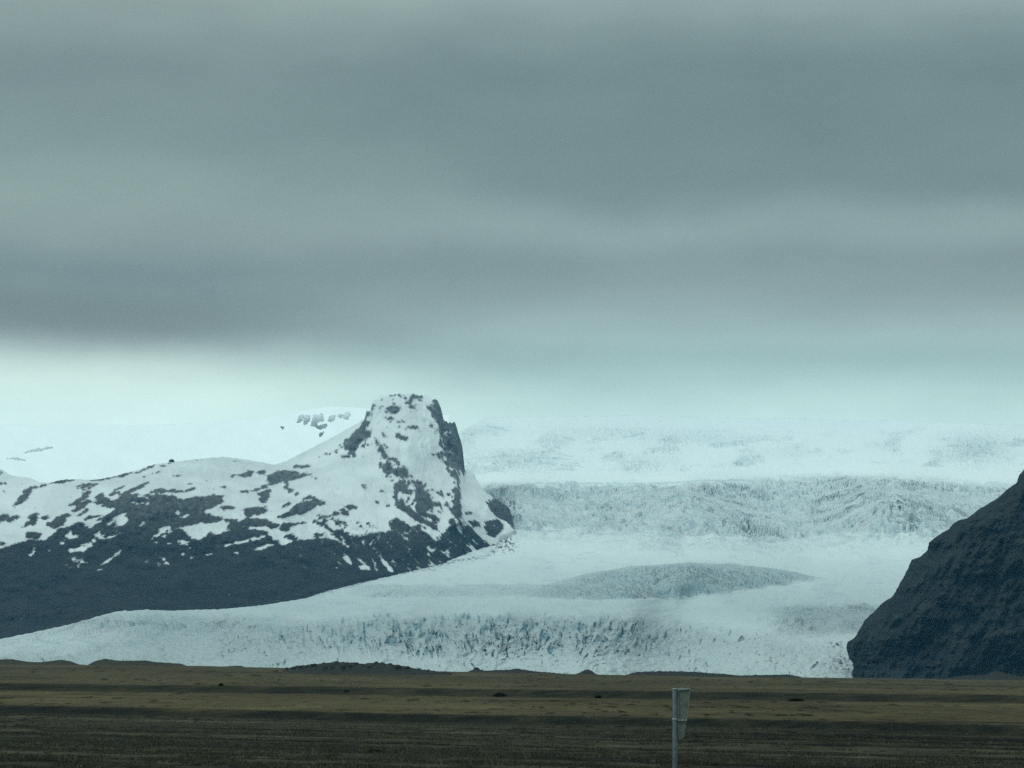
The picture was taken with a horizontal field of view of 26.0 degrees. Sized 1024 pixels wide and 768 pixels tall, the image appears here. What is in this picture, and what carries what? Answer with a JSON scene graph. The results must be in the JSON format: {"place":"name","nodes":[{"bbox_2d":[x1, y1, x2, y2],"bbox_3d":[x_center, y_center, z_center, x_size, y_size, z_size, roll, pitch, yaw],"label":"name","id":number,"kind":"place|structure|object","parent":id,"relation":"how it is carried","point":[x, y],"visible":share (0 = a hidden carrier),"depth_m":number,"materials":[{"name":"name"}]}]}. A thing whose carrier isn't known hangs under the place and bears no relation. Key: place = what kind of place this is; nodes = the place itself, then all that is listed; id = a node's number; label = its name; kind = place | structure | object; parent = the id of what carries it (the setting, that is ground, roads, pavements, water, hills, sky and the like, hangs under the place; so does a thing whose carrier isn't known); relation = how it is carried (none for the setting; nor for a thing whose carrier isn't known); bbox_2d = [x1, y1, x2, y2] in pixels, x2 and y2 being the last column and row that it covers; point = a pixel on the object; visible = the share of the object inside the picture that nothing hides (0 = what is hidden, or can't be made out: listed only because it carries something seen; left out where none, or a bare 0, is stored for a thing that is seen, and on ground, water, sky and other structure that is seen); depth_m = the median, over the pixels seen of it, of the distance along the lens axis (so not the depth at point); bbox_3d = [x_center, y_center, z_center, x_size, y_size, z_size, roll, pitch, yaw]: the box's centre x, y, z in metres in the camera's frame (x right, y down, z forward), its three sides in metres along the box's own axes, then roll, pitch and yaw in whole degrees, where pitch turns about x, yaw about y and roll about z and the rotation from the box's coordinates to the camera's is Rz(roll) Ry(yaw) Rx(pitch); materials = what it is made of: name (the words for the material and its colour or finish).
{"place":"outdoors","nodes":[
{"label":"outdoors","id":0,"kind":"place"},
{"bbox_2d":[0,659,185,665],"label":"hill","id":1,"kind":"structure","parent":0,"point":[106,662],"depth_m":721.60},
{"bbox_2d":[0,406,448,482],"bbox_3d":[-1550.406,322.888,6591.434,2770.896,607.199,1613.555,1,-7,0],"label":"snow slope","id":2,"kind":"structure","parent":0,"point":[50,454],"depth_m":6505.56,"materials":[{"name":"white snow"}]},
{"bbox_2d":[0,393,521,638],"bbox_3d":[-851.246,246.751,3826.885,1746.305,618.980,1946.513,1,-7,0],"label":"mountain","id":3,"kind":"structure","parent":0,"point":[388,486],"depth_m":3566.98,"materials":[{"name":"white snow"}]},
{"bbox_2d":[282,661,451,674],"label":"hill","id":4,"kind":"structure","parent":0,"point":[381,668],"depth_m":584.58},
{"bbox_2d":[0,415,1023,677],"bbox_3d":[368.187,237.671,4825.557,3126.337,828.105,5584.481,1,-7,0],"label":"glacier","id":5,"kind":"object","parent":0,"point":[742,547],"visible":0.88,"depth_m":3414.17,"materials":[{"name":"white ice"}]},
{"bbox_2d":[0,665,1023,767],"bbox_3d":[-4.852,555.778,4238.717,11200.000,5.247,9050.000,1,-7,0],"label":"ground","id":6,"kind":"structure","parent":0,"point":[254,693],"depth_m":157.10,"materials":[{"name":"brown plant"}]},
{"bbox_2d":[493,692,506,696],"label":"shrub","id":7,"kind":"object","parent":6,"relation":"on","point":[498,694],"visible":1,"depth_m":259.18,"materials":[{"name":"plant"}]},
{"bbox_2d":[672,688,689,767],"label":"road sign","id":8,"kind":"object","parent":6,"relation":"on","point":[683,698],"visible":1,"depth_m":35.61,"materials":[{"name":"metal"}]},
{"bbox_2d":[788,698,803,700],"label":"shrub","id":9,"kind":"object","parent":6,"relation":"on","point":[795,699],"visible":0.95,"depth_m":237.35,"materials":[{"name":"plant"}]},
{"bbox_2d":[0,0,1023,433],"label":"sky","id":10,"kind":"structure","parent":0,"point":[211,210],"materials":[{"name":"grey"}]},
{"bbox_2d":[468,668,559,673],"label":"hill","id":11,"kind":"structure","parent":0,"point":[517,670],"depth_m":783.89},
{"bbox_2d":[577,669,597,674],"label":"hill","id":12,"kind":"structure","parent":0,"point":[587,671],"depth_m":795.12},
{"bbox_2d":[628,671,802,677],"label":"hill","id":13,"kind":"structure","parent":0,"point":[670,673],"depth_m":802.00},
{"bbox_2d":[846,470,1023,678],"bbox_3d":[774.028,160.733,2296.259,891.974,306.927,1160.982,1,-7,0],"label":"mountain","id":14,"kind":"structure","parent":0,"point":[953,606],"depth_m":2021.09,"materials":[{"name":"black stone"}]},
{"bbox_2d":[940,671,1023,679],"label":"hill","id":15,"kind":"structure","parent":0,"point":[994,675],"depth_m":861.71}
]}

